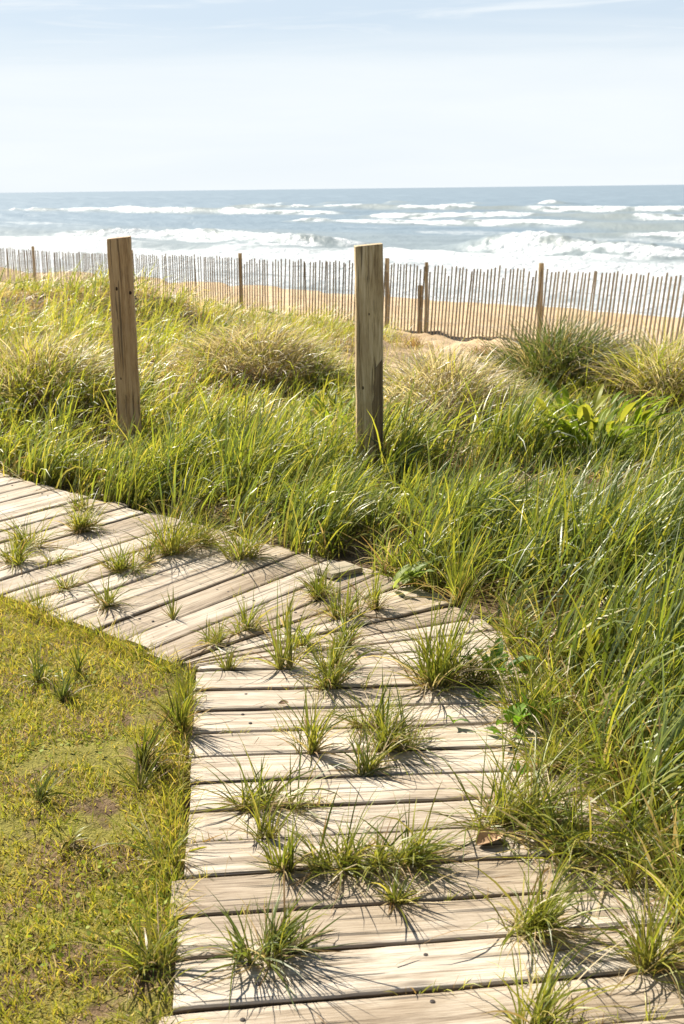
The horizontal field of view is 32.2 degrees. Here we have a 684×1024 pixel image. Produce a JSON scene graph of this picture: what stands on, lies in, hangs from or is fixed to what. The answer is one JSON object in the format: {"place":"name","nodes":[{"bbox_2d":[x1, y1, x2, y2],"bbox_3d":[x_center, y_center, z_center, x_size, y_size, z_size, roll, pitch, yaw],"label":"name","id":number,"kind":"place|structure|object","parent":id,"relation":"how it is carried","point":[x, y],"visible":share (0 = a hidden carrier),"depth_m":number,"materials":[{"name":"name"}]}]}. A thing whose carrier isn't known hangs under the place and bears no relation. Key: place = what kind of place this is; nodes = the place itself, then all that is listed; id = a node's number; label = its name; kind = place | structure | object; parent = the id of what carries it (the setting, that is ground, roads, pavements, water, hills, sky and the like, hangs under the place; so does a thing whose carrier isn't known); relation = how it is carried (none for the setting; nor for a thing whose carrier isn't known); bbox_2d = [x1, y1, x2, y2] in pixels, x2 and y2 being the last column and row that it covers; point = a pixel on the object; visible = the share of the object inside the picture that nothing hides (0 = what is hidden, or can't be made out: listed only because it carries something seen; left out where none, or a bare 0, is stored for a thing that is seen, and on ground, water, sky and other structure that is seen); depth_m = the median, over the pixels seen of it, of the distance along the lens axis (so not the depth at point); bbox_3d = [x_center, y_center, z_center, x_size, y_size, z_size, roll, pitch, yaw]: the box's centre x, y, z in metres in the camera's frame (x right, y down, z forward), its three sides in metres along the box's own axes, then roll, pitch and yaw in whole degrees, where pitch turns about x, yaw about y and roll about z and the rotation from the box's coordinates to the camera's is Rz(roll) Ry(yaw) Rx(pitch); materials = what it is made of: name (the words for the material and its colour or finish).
{"place":"outdoors","nodes":[
{"label":"outdoors","id":0,"kind":"place"},
{"bbox_2d":[0,185,683,317],"bbox_3d":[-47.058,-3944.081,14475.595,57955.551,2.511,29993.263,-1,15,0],"label":"sea","id":1,"kind":"structure","parent":0,"point":[628,230],"depth_m":134.37,"materials":[{"name":"liquid"}]},
{"bbox_2d":[0,267,683,1023],"bbox_3d":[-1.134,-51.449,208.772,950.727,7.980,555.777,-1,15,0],"label":"ground","id":2,"kind":"structure","parent":0,"point":[106,813],"depth_m":3.30,"materials":[{"name":"green plant"}]},
{"bbox_2d":[9,637,58,696],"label":"grass tuft","id":3,"kind":"object","parent":2,"relation":"on","point":[39,673],"visible":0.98,"depth_m":3.79,"materials":[{"name":"green plant"}]},
{"bbox_2d":[20,743,76,814],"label":"grass tuft","id":4,"kind":"object","parent":2,"relation":"on","point":[43,792],"visible":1,"depth_m":3.04,"materials":[{"name":"green plant"}]},
{"bbox_2d":[35,629,98,674],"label":"grass tuft","id":5,"kind":"object","parent":2,"relation":"on","point":[77,664],"visible":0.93,"depth_m":3.84,"materials":[{"name":"green plant"}]},
{"bbox_2d":[41,806,93,860],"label":"grass tuft","id":6,"kind":"object","parent":2,"relation":"on","point":[70,838],"visible":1,"depth_m":2.83,"materials":[{"name":"green plant"}]},
{"bbox_2d":[45,656,98,701],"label":"grass tuft","id":7,"kind":"object","parent":2,"relation":"on","point":[64,693],"visible":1,"depth_m":3.66,"materials":[{"name":"green plant"}]},
{"bbox_2d":[0,313,151,418],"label":"grass tussock","id":8,"kind":"object","parent":2,"relation":"on","point":[28,353],"depth_m":7.90,"materials":[{"name":"green plant"}]},
{"bbox_2d":[0,581,219,1023],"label":"lawn grass","id":9,"kind":"structure","parent":2,"relation":"on","point":[182,741],"depth_m":2.99,"materials":[{"name":"green plant"}]},
{"bbox_2d":[107,236,142,448],"bbox_3d":[-1.298,-0.831,7.162,0.143,1.626,0.146,-3,15,-8],"label":"wooden post","id":10,"kind":"object","parent":2,"relation":"on","point":[122,296],"visible":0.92,"depth_m":7.03,"materials":[{"name":"brown wood"}]},
{"bbox_2d":[58,864,223,1005],"bbox_3d":[-0.417,0.823,2.372,0.333,0.182,0.271,14,21,42],"label":"grass tuft","id":11,"kind":"object","parent":2,"relation":"on","point":[148,956],"visible":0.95,"depth_m":2.38,"materials":[{"name":"green plant"}]},
{"bbox_2d":[79,702,205,789],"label":"grass tuft","id":12,"kind":"object","parent":2,"relation":"on","point":[141,752],"visible":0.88,"depth_m":3.21,"materials":[{"name":"green plant"}]},
{"bbox_2d":[94,739,195,790],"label":"grass tuft","id":13,"kind":"object","parent":2,"relation":"on","point":[136,780],"visible":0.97,"depth_m":3.11,"materials":[{"name":"green plant"}]},
{"bbox_2d":[95,796,224,887],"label":"grass tuft","id":14,"kind":"object","parent":2,"relation":"on","point":[158,850],"visible":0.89,"depth_m":2.78,"materials":[{"name":"green plant"}]},
{"bbox_2d":[133,660,222,748],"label":"grass tuft","id":15,"kind":"object","parent":2,"relation":"on","point":[182,717],"visible":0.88,"depth_m":3.40,"materials":[{"name":"green plant"}]},
{"bbox_2d":[152,646,212,732],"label":"grass tuft","id":16,"kind":"object","parent":2,"relation":"on","point":[186,691],"visible":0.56,"depth_m":3.61,"materials":[{"name":"green plant"}]},
{"bbox_2d":[154,306,354,383],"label":"grass tussock","id":17,"kind":"object","parent":2,"relation":"on","point":[280,344],"depth_m":9.24,"materials":[{"name":"beige plant"}]},
{"bbox_2d":[280,388,399,433],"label":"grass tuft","id":18,"kind":"object","parent":2,"relation":"on","point":[320,404],"visible":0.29,"depth_m":7.87,"materials":[{"name":"green plant"}]},
{"bbox_2d":[0,255,683,991],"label":"dune grass","id":19,"kind":"structure","parent":2,"relation":"on","point":[612,539],"depth_m":5.60,"materials":[{"name":"green plant"}]},
{"bbox_2d":[0,473,683,1023],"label":"boardwalk","id":20,"kind":"structure","parent":2,"relation":"on","point":[356,979],"depth_m":2.96,"materials":[{"name":"brown wood"}]},
{"bbox_2d":[0,521,47,574],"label":"grass tuft","id":21,"kind":"object","parent":20,"relation":"on","point":[19,559],"visible":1,"depth_m":4.95,"materials":[{"name":"green plant"}]},
{"bbox_2d":[5,580,73,611],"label":"grass tuft","id":22,"kind":"object","parent":20,"relation":"on","point":[37,595],"visible":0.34,"depth_m":4.46,"materials":[{"name":"green plant"}]},
{"bbox_2d":[0,495,87,558],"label":"grass tuft","id":23,"kind":"object","parent":20,"relation":"on","point":[23,536],"visible":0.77,"depth_m":5.19,"materials":[{"name":"green plant"}]},
{"bbox_2d":[34,547,84,565],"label":"grass tuft","id":24,"kind":"object","parent":20,"relation":"on","point":[59,560],"visible":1,"depth_m":4.96,"materials":[{"name":"plant"}]},
{"bbox_2d":[40,566,103,594],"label":"grass tuft","id":25,"kind":"object","parent":20,"relation":"on","point":[61,587],"visible":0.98,"depth_m":4.65,"materials":[{"name":"green plant"}]},
{"bbox_2d":[43,496,111,535],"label":"grass tuft","id":26,"kind":"object","parent":20,"relation":"on","point":[92,523],"visible":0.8,"depth_m":5.43,"materials":[{"name":"green plant"}]},
{"bbox_2d":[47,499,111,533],"bbox_3d":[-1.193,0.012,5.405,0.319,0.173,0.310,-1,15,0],"label":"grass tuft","id":27,"kind":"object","parent":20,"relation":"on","point":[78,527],"visible":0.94,"depth_m":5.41,"materials":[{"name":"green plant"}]},
{"bbox_2d":[54,468,110,514],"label":"grass tuft","id":28,"kind":"object","parent":20,"relation":"on","point":[82,503],"visible":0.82,"depth_m":5.80,"materials":[{"name":"green plant"}]},
{"bbox_2d":[84,615,129,640],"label":"grass tuft","id":29,"kind":"object","parent":20,"relation":"on","point":[101,628],"visible":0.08,"depth_m":4.18,"materials":[{"name":"green plant"}]},
{"bbox_2d":[69,565,147,616],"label":"grass tuft","id":30,"kind":"object","parent":20,"relation":"on","point":[108,602],"visible":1,"depth_m":4.42,"materials":[{"name":"green plant"}]},
{"bbox_2d":[87,520,165,579],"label":"grass tuft","id":31,"kind":"object","parent":20,"relation":"on","point":[119,566],"visible":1,"depth_m":4.84,"materials":[{"name":"green plant"}]},
{"bbox_2d":[114,528,174,562],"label":"grass tuft","id":32,"kind":"object","parent":20,"relation":"on","point":[148,555],"visible":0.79,"depth_m":4.96,"materials":[{"name":"green plant"}]},
{"bbox_2d":[153,587,182,619],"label":"grass tuft","id":33,"kind":"object","parent":20,"relation":"on","point":[172,615],"visible":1,"depth_m":4.31,"materials":[{"name":"green plant"}]},
{"bbox_2d":[113,481,232,562],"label":"grass tuft","id":34,"kind":"object","parent":20,"relation":"on","point":[175,546],"visible":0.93,"depth_m":5.05,"materials":[{"name":"green plant"}]},
{"bbox_2d":[146,483,235,554],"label":"grass tuft","id":35,"kind":"object","parent":20,"relation":"on","point":[203,539],"visible":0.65,"depth_m":5.17,"materials":[{"name":"green plant"}]},
{"bbox_2d":[178,611,235,651],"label":"grass tuft","id":36,"kind":"object","parent":20,"relation":"on","point":[218,637],"visible":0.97,"depth_m":4.06,"materials":[{"name":"green plant"}]},
{"bbox_2d":[208,642,254,678],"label":"grass tuft","id":37,"kind":"object","parent":20,"relation":"on","point":[227,665],"visible":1,"depth_m":3.84,"materials":[{"name":"plant"}]},
{"bbox_2d":[181,502,298,568],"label":"grass tuft","id":38,"kind":"object","parent":20,"relation":"on","point":[238,551],"visible":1,"depth_m":4.97,"materials":[{"name":"green plant"}]},
{"bbox_2d":[209,583,288,641],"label":"grass tuft","id":39,"kind":"object","parent":20,"relation":"on","point":[248,625],"visible":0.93,"depth_m":4.17,"materials":[{"name":"green plant"}]},
{"bbox_2d":[218,771,301,840],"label":"grass tuft","id":40,"kind":"object","parent":20,"relation":"on","point":[260,834],"visible":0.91,"depth_m":2.84,"materials":[{"name":"green plant"}]},
{"bbox_2d":[181,732,348,841],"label":"grass tuft","id":41,"kind":"object","parent":20,"relation":"on","point":[246,804],"visible":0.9,"depth_m":2.98,"materials":[{"name":"green plant"}]},
{"bbox_2d":[169,871,370,1022],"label":"grass tuft","id":42,"kind":"object","parent":20,"relation":"on","point":[280,936],"visible":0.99,"depth_m":2.39,"materials":[{"name":"green plant"}]},
{"bbox_2d":[235,807,338,886],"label":"grass tuft","id":43,"kind":"object","parent":20,"relation":"on","point":[282,865],"visible":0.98,"depth_m":2.69,"materials":[{"name":"green plant"}]},
{"bbox_2d":[276,582,302,625],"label":"grass tuft","id":44,"kind":"object","parent":20,"relation":"on","point":[290,604],"visible":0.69,"depth_m":4.22,"materials":[{"name":"green plant"}]},
{"bbox_2d":[205,562,374,669],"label":"grass tuft","id":45,"kind":"object","parent":20,"relation":"on","point":[285,654],"visible":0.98,"depth_m":3.83,"materials":[{"name":"green plant"}]},
{"bbox_2d":[256,611,337,651],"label":"grass tuft","id":46,"kind":"object","parent":20,"relation":"on","point":[308,636],"visible":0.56,"depth_m":4.01,"materials":[{"name":"green plant"}]},
{"bbox_2d":[245,658,375,775],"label":"grass tuft","id":47,"kind":"object","parent":20,"relation":"on","point":[313,742],"visible":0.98,"depth_m":3.26,"materials":[{"name":"green plant"}]},
{"bbox_2d":[278,541,354,603],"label":"grass tuft","id":48,"kind":"object","parent":20,"relation":"on","point":[316,587],"visible":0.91,"depth_m":4.50,"materials":[{"name":"green plant"}]},
{"bbox_2d":[292,624,362,678],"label":"grass tuft","id":49,"kind":"object","parent":20,"relation":"on","point":[338,654],"visible":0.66,"depth_m":3.83,"materials":[{"name":"green plant"}]},
{"bbox_2d":[254,781,421,914],"bbox_3d":[0.002,0.740,2.687,0.355,0.173,0.350,14,21,43],"label":"grass tuft","id":50,"kind":"object","parent":20,"relation":"on","point":[316,867],"visible":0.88,"depth_m":2.70,"materials":[{"name":"green plant"}]},
{"bbox_2d":[314,561,362,578],"bbox_3d":[-0.015,0.233,4.793,0.160,0.020,0.120,-10,18,-37],"label":"wood block","id":51,"kind":"object","parent":20,"relation":"on","point":[344,565],"depth_m":4.78,"materials":[{"name":"beige wood"}]},
{"bbox_2d":[276,630,401,706],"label":"grass tuft","id":52,"kind":"object","parent":20,"relation":"on","point":[331,682],"visible":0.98,"depth_m":3.68,"materials":[{"name":"green plant"}]},
{"bbox_2d":[2,489,681,1023],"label":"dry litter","id":53,"kind":"object","parent":20,"relation":"on","point":[322,799],"visible":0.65,"depth_m":3.33,"materials":[{"name":"brown plant"}]},
{"bbox_2d":[311,601,375,661],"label":"grass tuft","id":54,"kind":"object","parent":20,"relation":"on","point":[352,636],"visible":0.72,"depth_m":4.03,"materials":[{"name":"green plant"}]},
{"bbox_2d":[19,487,676,1023],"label":"joint grass","id":55,"kind":"structure","parent":20,"relation":"on","point":[647,1017],"depth_m":2.84,"materials":[{"name":"green plant"}]},
{"bbox_2d":[306,563,404,619],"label":"grass tuft","id":56,"kind":"object","parent":20,"relation":"on","point":[350,609],"visible":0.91,"depth_m":4.29,"materials":[{"name":"green plant"}]},
{"bbox_2d":[297,669,420,741],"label":"grass tuft","id":57,"kind":"object","parent":20,"relation":"on","point":[354,723],"visible":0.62,"depth_m":3.41,"materials":[{"name":"green plant"}]},
{"bbox_2d":[334,531,414,610],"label":"grass tuft","id":58,"kind":"object","parent":20,"relation":"on","point":[377,593],"visible":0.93,"depth_m":4.37,"materials":[{"name":"green plant"}]},
{"bbox_2d":[323,716,428,785],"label":"grass tuft","id":59,"kind":"object","parent":20,"relation":"on","point":[370,768],"visible":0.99,"depth_m":3.16,"materials":[{"name":"green plant"}]},
{"bbox_2d":[294,770,470,896],"bbox_3d":[0.083,0.728,2.692,0.436,0.191,0.335,-1,15,0],"label":"grass tuft","id":60,"kind":"object","parent":20,"relation":"on","point":[381,855],"visible":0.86,"depth_m":2.70,"materials":[{"name":"green plant"}]},
{"bbox_2d":[344,667,465,770],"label":"grass tuft","id":61,"kind":"object","parent":20,"relation":"on","point":[403,736],"visible":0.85,"depth_m":3.29,"materials":[{"name":"green plant"}]},
{"bbox_2d":[390,560,432,589],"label":"broad leaved weed","id":62,"kind":"object","parent":20,"relation":"on","point":[403,571],"visible":0.96,"depth_m":4.56,"materials":[{"name":"green plant"}]},
{"bbox_2d":[344,782,483,886],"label":"grass tuft","id":63,"kind":"object","parent":20,"relation":"on","point":[431,856],"visible":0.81,"depth_m":2.72,"materials":[{"name":"green plant"}]},
{"bbox_2d":[367,854,470,929],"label":"grass tuft","id":64,"kind":"object","parent":20,"relation":"on","point":[393,897],"visible":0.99,"depth_m":2.58,"materials":[{"name":"green plant"}]},
{"bbox_2d":[322,557,526,701],"bbox_3d":[0.337,0.319,3.678,0.687,0.457,0.649,-11,18,-33],"label":"grass tuft","id":65,"kind":"object","parent":20,"relation":"on","point":[445,663],"visible":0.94,"depth_m":3.68,"materials":[{"name":"green plant"}]},
{"bbox_2d":[446,715,468,723],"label":"seedling","id":66,"kind":"object","parent":20,"relation":"on","point":[459,719],"visible":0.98,"depth_m":3.41,"materials":[{"name":"green plant"}]},
{"bbox_2d":[390,511,540,614],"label":"grass tuft","id":67,"kind":"object","parent":20,"relation":"on","point":[458,580],"visible":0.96,"depth_m":4.40,"materials":[{"name":"green plant"}]},
{"bbox_2d":[430,633,531,700],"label":"grass tuft","id":68,"kind":"object","parent":20,"relation":"on","point":[484,680],"visible":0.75,"depth_m":3.68,"materials":[{"name":"green plant"}]},
{"bbox_2d":[468,689,493,704],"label":"seedling","id":69,"kind":"object","parent":20,"relation":"on","point":[476,694],"visible":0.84,"depth_m":3.59,"materials":[{"name":"green plant"}]},
{"bbox_2d":[476,828,502,844],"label":"dry leaf","id":70,"kind":"object","parent":20,"relation":"on","point":[483,838],"visible":0.83,"depth_m":2.81,"materials":[{"name":"brown plant"}]},
{"bbox_2d":[461,637,539,676],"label":"broad leaved weed","id":71,"kind":"object","parent":20,"relation":"on","point":[499,654],"visible":0.64,"depth_m":3.75,"materials":[{"name":"green plant"}]},
{"bbox_2d":[484,702,530,741],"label":"broad leaved weed","id":72,"kind":"object","parent":20,"relation":"on","point":[517,711],"visible":0.75,"depth_m":3.34,"materials":[{"name":"green plant"}]},
{"bbox_2d":[447,579,591,669],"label":"grass tuft","id":73,"kind":"object","parent":20,"relation":"on","point":[506,621],"visible":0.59,"depth_m":3.96,"materials":[{"name":"green plant"}]},
{"bbox_2d":[512,761,529,774],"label":"seedling","id":74,"kind":"object","parent":20,"relation":"on","point":[517,764],"visible":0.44,"depth_m":3.14,"materials":[{"name":"green plant"}]},
{"bbox_2d":[394,673,671,887],"bbox_3d":[0.449,0.589,2.811,0.692,0.389,0.632,-1,15,0],"label":"grass tuft","id":75,"kind":"object","parent":20,"relation":"on","point":[499,820],"visible":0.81,"depth_m":2.87,"materials":[{"name":"green plant"}]},
{"bbox_2d":[392,702,683,928],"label":"grass tuft","id":76,"kind":"object","parent":20,"relation":"on","point":[554,827],"visible":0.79,"depth_m":2.74,"materials":[{"name":"green plant"}]},
{"bbox_2d":[518,689,560,722],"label":"broad leaved weed","id":77,"kind":"object","parent":20,"relation":"on","point":[535,714],"visible":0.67,"depth_m":3.40,"materials":[{"name":"green plant"}]},
{"bbox_2d":[430,620,651,754],"bbox_3d":[0.595,0.474,3.337,0.571,0.330,0.590,12,20,39],"label":"grass tuft","id":78,"kind":"object","parent":20,"relation":"on","point":[529,692],"visible":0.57,"depth_m":3.41,"materials":[{"name":"green plant"}]},
{"bbox_2d":[466,643,623,803],"bbox_3d":[0.537,0.521,3.131,0.438,0.350,0.514,-1,15,0],"label":"grass tuft","id":79,"kind":"object","parent":20,"relation":"on","point":[551,745],"visible":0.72,"depth_m":3.17,"materials":[{"name":"green plant"}]},
{"bbox_2d":[419,804,672,975],"bbox_3d":[0.455,0.720,2.419,0.553,0.343,0.432,-15,21,-41],"label":"grass tuft","id":80,"kind":"object","parent":20,"relation":"on","point":[542,918],"visible":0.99,"depth_m":2.45,"materials":[{"name":"green plant"}]},
{"bbox_2d":[463,914,644,1023],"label":"grass tuft","id":81,"kind":"object","parent":20,"relation":"on","point":[547,1016],"visible":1,"depth_m":2.18,"materials":[{"name":"green plant"}]},
{"bbox_2d":[518,838,683,998],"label":"grass tuft","id":82,"kind":"object","parent":20,"relation":"on","point":[651,962],"visible":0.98,"depth_m":2.35,"materials":[{"name":"green plant"}]},
{"bbox_2d":[562,789,683,894],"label":"grass tuft","id":83,"kind":"object","parent":20,"relation":"on","point":[631,874],"visible":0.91,"depth_m":2.62,"materials":[{"name":"green plant"}]},
{"bbox_2d":[0,246,683,356],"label":"sand fence","id":84,"kind":"object","parent":2,"relation":"on","point":[540,301],"visible":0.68,"depth_m":23.29,"materials":[{"name":"wood"}]},
{"bbox_2d":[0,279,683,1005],"bbox_3d":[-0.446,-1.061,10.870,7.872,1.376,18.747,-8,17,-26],"label":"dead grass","id":85,"kind":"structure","parent":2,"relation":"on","point":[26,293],"depth_m":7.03,"materials":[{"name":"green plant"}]},
{"bbox_2d":[50,272,674,394],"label":"sparse sprigs","id":86,"kind":"object","parent":2,"relation":"on","point":[391,341],"visible":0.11,"depth_m":18.96,"materials":[{"name":"green plant"}]},
{"bbox_2d":[354,243,383,478],"bbox_3d":[0.148,-0.622,6.405,0.147,1.618,0.149,-1,15,-2],"label":"wooden post","id":87,"kind":"object","parent":2,"relation":"on","point":[369,303],"visible":0.79,"depth_m":6.26,"materials":[{"name":"brown wood"}]},
{"bbox_2d":[398,336,431,347],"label":"dry weed","id":88,"kind":"object","parent":2,"relation":"on","point":[414,342],"visible":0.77,"depth_m":20.50,"materials":[{"name":"beige plant"}]},
{"bbox_2d":[327,337,556,429],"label":"grass tussock","id":89,"kind":"object","parent":2,"relation":"on","point":[441,370],"depth_m":8.19,"materials":[{"name":"beige plant"}]},
{"bbox_2d":[466,345,495,355],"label":"dry weed","id":90,"kind":"object","parent":2,"relation":"on","point":[478,349],"visible":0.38,"depth_m":20.07,"materials":[{"name":"beige plant"}]},
{"bbox_2d":[459,300,655,387],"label":"grass tussock","id":91,"kind":"object","parent":2,"relation":"on","point":[537,345],"depth_m":9.85,"materials":[{"name":"green plant"}]},
{"bbox_2d":[522,377,681,464],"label":"broad leaved plant","id":92,"kind":"object","parent":2,"relation":"on","point":[584,411],"visible":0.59,"depth_m":6.61,"materials":[{"name":"green plant"}]},
{"bbox_2d":[570,313,683,406],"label":"grass tussock","id":93,"kind":"object","parent":2,"relation":"on","point":[657,364],"depth_m":9.20,"materials":[{"name":"green plant"}]},
{"bbox_2d":[0,0,683,192],"label":"sky","id":94,"kind":"structure","parent":0,"point":[96,95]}
]}

